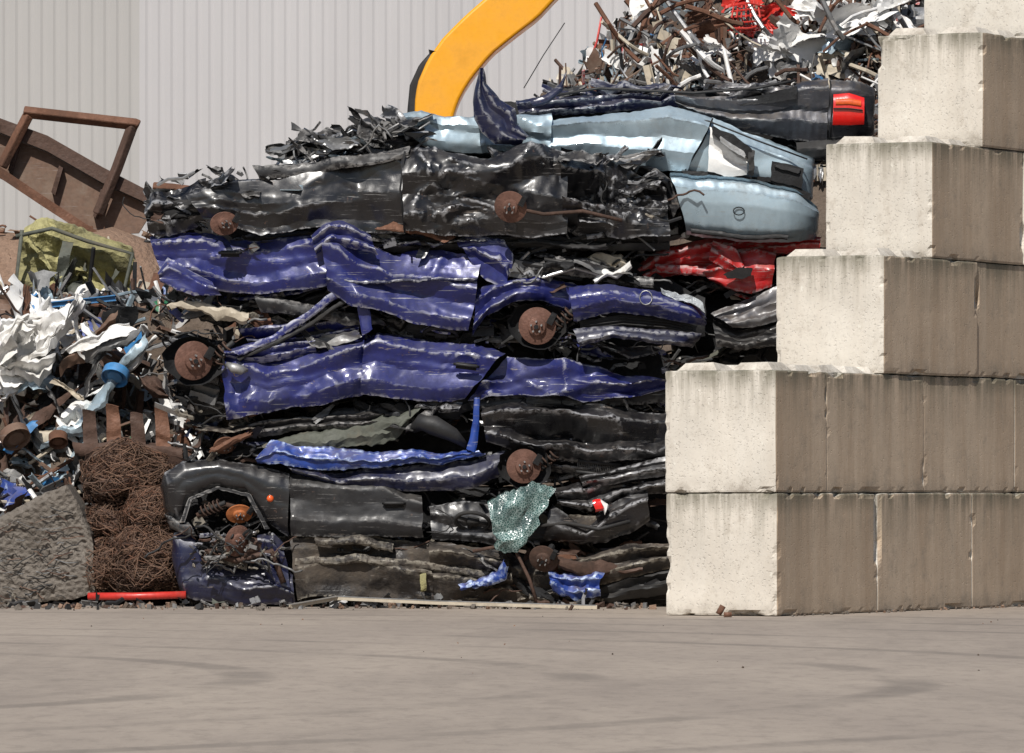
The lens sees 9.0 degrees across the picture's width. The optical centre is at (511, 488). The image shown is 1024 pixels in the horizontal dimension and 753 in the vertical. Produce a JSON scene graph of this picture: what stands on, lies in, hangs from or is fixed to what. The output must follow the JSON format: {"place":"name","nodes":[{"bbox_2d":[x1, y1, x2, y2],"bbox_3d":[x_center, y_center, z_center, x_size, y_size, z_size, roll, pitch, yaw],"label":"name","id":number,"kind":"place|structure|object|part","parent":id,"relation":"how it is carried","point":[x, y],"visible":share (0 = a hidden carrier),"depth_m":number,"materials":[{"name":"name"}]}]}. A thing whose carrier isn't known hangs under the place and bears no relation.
{"place":"outdoors","nodes":[
{"label":"outdoors","id":0,"kind":"place"},
{"bbox_2d":[0,604,1023,752],"bbox_3d":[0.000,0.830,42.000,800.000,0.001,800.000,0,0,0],"label":"ground","id":1,"kind":"structure","parent":0,"point":[186,678],"depth_m":27.86,"materials":[{"name":"concrete"}]},
{"bbox_2d":[0,484,96,602],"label":"pressed scrap bale","id":2,"kind":"object","parent":1,"relation":"on","point":[46,539],"visible":0.95,"depth_m":45.88,"materials":[{"name":"grey metal"}]},
{"bbox_2d":[0,0,138,236],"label":"weathered wall","id":3,"kind":"structure","parent":1,"relation":"on","point":[76,55],"depth_m":72.00,"materials":[{"name":"grey metal"}]},
{"bbox_2d":[0,215,172,292],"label":"rusty spoil heap","id":4,"kind":"object","parent":1,"relation":"on","point":[145,258],"visible":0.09,"depth_m":53.64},
{"bbox_2d":[0,118,146,233],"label":"rusty steel ramp","id":5,"kind":"structure","parent":4,"relation":"on","point":[60,180],"depth_m":54.10,"materials":[{"name":"brown metal"}]},
{"bbox_2d":[0,106,140,215],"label":"rusty tubular frame","id":6,"kind":"object","parent":5,"relation":"attached to","point":[130,126],"visible":1,"depth_m":53.91,"materials":[{"name":"brown metal"}]},
{"bbox_2d":[81,536,126,601],"bbox_3d":[-2.880,0.585,46.159,0.486,0.492,0.894,0,0,0],"label":"rusty wire bundle","id":7,"kind":"object","parent":1,"relation":"on","point":[100,563],"visible":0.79,"depth_m":45.85,"materials":[{"name":"brown metal"}]},
{"bbox_2d":[85,498,126,543],"bbox_3d":[-2.874,0.263,46.426,0.528,0.416,0.845,0,0,13],"label":"rusty wire bundle","id":8,"kind":"object","parent":7,"relation":"on","point":[103,521],"visible":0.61,"depth_m":46.16,"materials":[{"name":"brown metal"}]},
{"bbox_2d":[78,436,176,508],"bbox_3d":[-2.735,-0.086,46.484,0.754,0.576,0.913,0,0,0],"label":"rusty wire bundle","id":9,"kind":"object","parent":8,"relation":"on","point":[120,469],"visible":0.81,"depth_m":46.24,"materials":[{"name":"brown metal"}]},
{"bbox_2d":[72,439,182,458],"bbox_3d":[-2.776,-0.266,47.027,0.796,0.191,0.457,0,0,0],"label":"rusty steel plate","id":10,"kind":"object","parent":9,"relation":"on","point":[82,449],"visible":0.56,"depth_m":46.83,"materials":[{"name":"brown metal"}]},
{"bbox_2d":[82,409,97,442],"bbox_3d":[-3.054,-0.409,47.054,0.126,0.333,0.124,0,0,0],"label":"rusty steel bracket","id":11,"kind":"object","parent":10,"relation":"attached to","point":[89,428],"visible":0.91,"depth_m":47.02,"materials":[{"name":"brown metal"}]},
{"bbox_2d":[106,404,120,441],"bbox_3d":[-2.886,-0.450,47.116,0.126,0.334,0.123,0,0,0],"label":"rusty steel bracket","id":12,"kind":"object","parent":10,"relation":"attached to","point":[113,430],"visible":0.77,"depth_m":47.08,"materials":[{"name":"brown metal"}]},
{"bbox_2d":[130,412,145,443],"bbox_3d":[-2.706,-0.388,47.071,0.126,0.336,0.122,0,0,0],"label":"rusty steel bracket","id":13,"kind":"object","parent":10,"relation":"attached to","point":[137,427],"visible":0.67,"depth_m":47.02,"materials":[{"name":"brown metal"}]},
{"bbox_2d":[154,407,170,446],"bbox_3d":[-2.533,-0.425,47.111,0.126,0.335,0.136,0,0,0],"label":"rusty steel bracket","id":14,"kind":"object","parent":10,"relation":"attached to","point":[162,430],"visible":0.87,"depth_m":47.08,"materials":[{"name":"brown metal"}]},
{"bbox_2d":[0,247,242,604],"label":"scrap metal heap","id":15,"kind":"object","parent":1,"relation":"on","point":[21,485],"visible":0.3,"depth_m":47.91,"materials":[{"name":"grey metal"}]},
{"bbox_2d":[0,294,123,442],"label":"white plastic sheeting","id":16,"kind":"object","parent":15,"relation":"on","point":[30,341],"visible":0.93,"depth_m":47.41,"materials":[{"name":"silver paint"}]},
{"bbox_2d":[0,362,129,450],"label":"drum lids","id":17,"kind":"object","parent":15,"relation":"on","point":[14,435],"visible":1,"depth_m":47.03,"materials":[{"name":"brown metal"}]},
{"bbox_2d":[15,217,135,292],"bbox_3d":[-3.396,-1.685,50.365,0.955,0.835,0.787,0,0,0],"label":"crushed car seat","id":18,"kind":"object","parent":15,"relation":"on","point":[63,249],"visible":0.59,"depth_m":50.22,"materials":[{"name":"yellow fabric"}]},
{"bbox_2d":[1,319,169,474],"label":"bent metal sheets","id":19,"kind":"object","parent":15,"relation":"on","point":[91,345],"visible":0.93,"depth_m":47.29,"materials":[{"name":"white metal"}]},
{"bbox_2d":[59,311,117,376],"bbox_3d":[-3.099,-1.059,47.471,0.432,0.491,0.186,0,0,0],"label":"brown metal sheet","id":20,"kind":"object","parent":19,"relation":"on","point":[72,359],"visible":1,"depth_m":47.46,"materials":[{"name":"brown metal"}]},
{"bbox_2d":[147,300,180,312],"bbox_3d":[-2.616,-1.358,48.500,0.333,0.102,0.331,0,0,0],"label":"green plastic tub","id":21,"kind":"object","parent":15,"relation":"on","point":[157,307],"visible":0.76,"depth_m":48.40,"materials":[{"name":"green plastic"}]},
{"bbox_2d":[87,591,186,599],"bbox_3d":[-2.628,0.751,45.448,0.699,0.065,0.054,0,0,8],"label":"red pipe","id":22,"kind":"object","parent":1,"relation":"on","point":[145,595],"visible":1,"depth_m":45.42,"materials":[{"name":"red metal"}]},
{"bbox_2d":[105,521,180,601],"bbox_3d":[-2.563,0.514,45.935,0.665,0.592,0.880,0,0,0],"label":"rusty wire bundle","id":23,"kind":"object","parent":1,"relation":"on","point":[136,571],"visible":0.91,"depth_m":45.67,"materials":[{"name":"brown metal"}]},
{"bbox_2d":[117,485,175,536],"bbox_3d":[-2.544,0.195,46.157,0.548,0.440,0.864,0,0,0],"label":"rusty wire bundle","id":24,"kind":"object","parent":23,"relation":"on","point":[141,507],"visible":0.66,"depth_m":45.87,"materials":[{"name":"brown metal"}]},
{"bbox_2d":[139,0,631,240],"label":"front wall","id":25,"kind":"structure","parent":1,"relation":"on","point":[226,85],"depth_m":72.00,"materials":[{"name":"grey metal"}]},
{"bbox_2d":[144,523,669,606],"bbox_3d":[-0.707,0.555,46.138,3.724,0.634,2.194,0,0,0],"label":"crushed navy car","id":26,"kind":"object","parent":1,"relation":"on","point":[234,565],"visible":0.9,"depth_m":45.33,"materials":[{"name":"paint"}]},
{"bbox_2d":[160,457,669,553],"bbox_3d":[-0.629,0.143,46.218,3.684,0.751,2.228,0,0,0],"label":"crushed black car","id":27,"kind":"object","parent":26,"relation":"on","point":[615,507],"visible":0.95,"depth_m":45.30,"materials":[{"name":"paint"}]},
{"bbox_3d":[-1.089,0.120,45.335,0.941,0.453,0.133,0,0,0],"label":"front door","id":28,"kind":"part","parent":27,"relation":"part of","materials":[{"name":"black paint"}]},
{"bbox_2d":[166,394,666,491],"bbox_3d":[-0.653,-0.342,46.235,3.548,0.732,2.260,0,0,0],"label":"crushed blue car","id":29,"kind":"object","parent":27,"relation":"on","point":[403,445],"visible":0.94,"depth_m":45.30,"materials":[{"name":"paint"}]},
{"bbox_3d":[-0.809,-0.121,45.329,1.554,0.290,0.152,0,0,0],"label":"door","id":30,"kind":"part","parent":29,"relation":"part of","materials":[{"name":"blue paint"}]},
{"bbox_2d":[140,293,707,419],"bbox_3d":[-0.612,-0.943,46.202,3.974,1.012,2.152,0,0,0],"label":"crushed violet car","id":31,"kind":"object","parent":29,"relation":"on","point":[295,362],"visible":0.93,"depth_m":45.28,"materials":[{"name":"blue paint"}]},
{"bbox_3d":[-1.496,-1.188,45.224,0.895,0.524,0.094,0,0,0],"label":"window frame","id":32,"kind":"part","parent":31,"relation":"part of","materials":[{"name":"blue paint"}]},
{"bbox_3d":[-1.528,-0.773,45.299,1.004,0.587,0.201,0,0,0],"label":"front door","id":33,"kind":"part","parent":31,"relation":"part of","materials":[{"name":"blue paint"}]},
{"bbox_2d":[150,220,706,355],"bbox_3d":[-0.582,-1.399,46.148,3.896,0.936,2.203,0,0,0],"label":"crushed violet car","id":34,"kind":"object","parent":31,"relation":"on","point":[547,294],"visible":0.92,"depth_m":45.22,"materials":[{"name":"blue paint"}]},
{"bbox_3d":[-2.249,-1.478,45.226,0.446,0.271,0.111,0,0,0],"label":"door corner","id":35,"kind":"part","parent":34,"relation":"part of","materials":[{"name":"blue paint"}]},
{"bbox_3d":[-1.912,-1.573,45.279,1.237,0.436,0.174,0,0,2],"label":"front door","id":36,"kind":"part","parent":34,"relation":"part of","materials":[{"name":"blue paint"}]},
{"bbox_3d":[-0.777,-1.480,45.196,1.138,0.759,0.196,0,0,0],"label":"rear door","id":37,"kind":"part","parent":34,"relation":"part of","materials":[{"name":"blue paint"}]},
{"bbox_2d":[122,105,704,258],"bbox_3d":[-0.686,-2.151,46.006,4.064,1.101,2.349,0,0,0],"label":"crushed black car","id":38,"kind":"object","parent":34,"relation":"on","point":[382,184],"visible":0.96,"depth_m":45.14,"materials":[{"name":"paint"}]},
{"bbox_3d":[-1.506,-2.062,45.167,1.530,0.605,0.198,0,0,0],"label":"front door","id":39,"kind":"part","parent":38,"relation":"part of","materials":[{"name":"black paint"}]},
{"bbox_3d":[-0.190,-2.076,45.094,1.161,0.679,0.226,0,0,-3],"label":"rear door","id":40,"kind":"part","parent":38,"relation":"part of","materials":[{"name":"black paint"}]},
{"bbox_3d":[-0.551,-0.847,45.290,1.011,0.489,0.178,0,0,0],"label":"rear door","id":41,"kind":"part","parent":31,"relation":"part of","materials":[{"name":"blue paint"}]},
{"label":"rear door","id":42,"kind":"part","parent":27,"relation":"part of","materials":[{"name":"black paint"}]},
{"bbox_2d":[287,596,597,608],"bbox_3d":[-0.457,0.786,44.691,2.153,0.080,0.488,0,0,7],"label":"steel angle strip","id":43,"kind":"object","parent":1,"relation":"on","point":[414,601],"visible":1,"depth_m":44.66,"materials":[{"name":"beige metal"}]},
{"bbox_2d":[407,0,557,149],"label":"excavator","id":44,"kind":"object","parent":1,"relation":"on","point":[481,34],"visible":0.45,"depth_m":60.00,"materials":[{"name":"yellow metal"}]},
{"bbox_2d":[0,588,1023,670],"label":"ground debris","id":45,"kind":"object","parent":1,"relation":"on","point":[35,604],"visible":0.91,"depth_m":44.91,"materials":[{"name":"brown stone"}]},
{"bbox_2d":[716,604,731,616],"bbox_3d":[1.361,0.786,41.700,0.103,0.082,0.040,0,0,0],"label":"rusty bolt","id":46,"kind":"object","parent":1,"relation":"on","point":[720,609],"visible":1,"depth_m":41.68,"materials":[{"name":"brown metal"}]},
{"bbox_2d":[480,0,1023,554],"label":"scrap metal heap","id":47,"kind":"object","parent":1,"relation":"on","point":[694,44],"visible":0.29,"depth_m":52.89,"materials":[{"name":"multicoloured metal"}]},
{"bbox_2d":[666,492,876,615],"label":"block","id":48,"kind":"structure","parent":1,"relation":"on","point":[758,553],"depth_m":42.27,"materials":[{"name":"concrete"}]},
{"bbox_2d":[665,362,825,492],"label":"block","id":49,"kind":"structure","parent":48,"relation":"on","point":[752,427],"depth_m":42.22,"materials":[{"name":"concrete"}]},
{"bbox_2d":[869,493,970,611],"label":"block","id":50,"kind":"structure","parent":1,"relation":"on","point":[921,549],"depth_m":44.08,"materials":[{"name":"concrete"}]},
{"bbox_2d":[791,364,922,492],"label":"block","id":51,"kind":"structure","parent":50,"relation":"on","point":[874,432],"depth_m":43.38,"materials":[{"name":"concrete"}]},
{"bbox_2d":[969,493,1023,607],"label":"block","id":52,"kind":"structure","parent":1,"relation":"on","point":[996,555],"depth_m":45.24,"materials":[{"name":"concrete"}]},
{"bbox_2d":[922,376,1013,491],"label":"block","id":53,"kind":"structure","parent":52,"relation":"on","point":[968,434],"depth_m":44.83,"materials":[{"name":"concrete"}]},
{"bbox_2d":[776,248,976,376],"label":"block","id":54,"kind":"structure","parent":53,"relation":"on","point":[889,311],"depth_m":43.79,"materials":[{"name":"concrete"}]},
{"bbox_2d":[666,282,777,370],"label":"crushed grey car","id":55,"kind":"object","parent":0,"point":[737,332],"visible":0.68,"depth_m":45.66,"materials":[{"name":"paint"}]},
{"bbox_2d":[626,237,825,300],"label":"crushed red car","id":56,"kind":"object","parent":55,"relation":"on","point":[727,268],"visible":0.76,"depth_m":45.66,"materials":[{"name":"paint"}]},
{"bbox_2d":[403,106,818,242],"bbox_3d":[0.668,-2.205,46.403,2.991,0.966,2.132,0,0,0],"label":"crushed silver car","id":57,"kind":"object","parent":56,"relation":"on","point":[754,188],"visible":0.76,"depth_m":45.47,"materials":[{"name":"blue paint"}]},
{"bbox_2d":[473,23,874,166],"bbox_3d":[1.171,-2.792,46.829,2.890,1.082,3.206,0,0,0],"label":"crushed graphite car","id":58,"kind":"object","parent":57,"relation":"on","point":[813,118],"visible":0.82,"depth_m":46.44,"materials":[{"name":"blue paint"}]},
{"bbox_3d":[1.810,-2.808,46.436,0.468,0.140,0.067,0,0,0],"label":"quarter window","id":59,"kind":"part","parent":58,"relation":"part of","materials":[{"name":"black glass"}]},
{"bbox_3d":[3.928,0.430,47.157,1.436,0.798,1.777,0,0,0],"label":"block","id":60,"kind":"object","parent":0,"visible":0},
{"bbox_2d":[1012,379,1023,491],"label":"block","id":61,"kind":"structure","parent":60,"relation":"on","point":[1018,435],"depth_m":45.63,"materials":[{"name":"concrete"}]},
{"bbox_2d":[970,262,1023,379],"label":"block","id":62,"kind":"structure","parent":61,"relation":"on","point":[999,298],"depth_m":45.33,"materials":[{"name":"concrete"}]},
{"bbox_2d":[826,136,1022,264],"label":"block","id":63,"kind":"structure","parent":62,"relation":"on","point":[934,197],"depth_m":44.52,"materials":[{"name":"concrete"}]},
{"bbox_3d":[3.963,-1.170,47.251,1.436,0.798,1.776,0,0,0],"label":"block","id":64,"kind":"object","parent":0,"visible":0},
{"bbox_2d":[1013,152,1023,265],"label":"block","id":65,"kind":"structure","parent":64,"relation":"on","point":[1022,236],"depth_m":45.67,"materials":[{"name":"concrete"}]},
{"bbox_2d":[878,27,1023,152],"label":"block","id":66,"kind":"structure","parent":65,"relation":"on","point":[965,85],"depth_m":45.21,"materials":[{"name":"concrete"}]},
{"bbox_3d":[4.003,-2.770,47.321,1.433,0.797,1.776,0,0,0],"label":"block","id":67,"kind":"object","parent":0,"visible":0},
{"bbox_2d":[924,0,1023,38],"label":"block","id":68,"kind":"structure","parent":67,"relation":"on","point":[940,16],"depth_m":45.91,"materials":[{"name":"concrete"}]},
{"bbox_3d":[-2.739,-2.052,53.300,0.063,0.739,0.050,0,0,0],"label":"rusty beam","id":69,"kind":"object","parent":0,"visible":0},
{"bbox_2d":[153,182,188,189],"bbox_3d":[-2.759,-2.450,53.200,0.382,0.126,0.090,0,0,0],"label":"stub bar","id":70,"kind":"object","parent":69,"relation":"on","point":[169,186],"visible":0.36,"depth_m":53.17,"materials":[{"name":"brown metal"}]}
]}

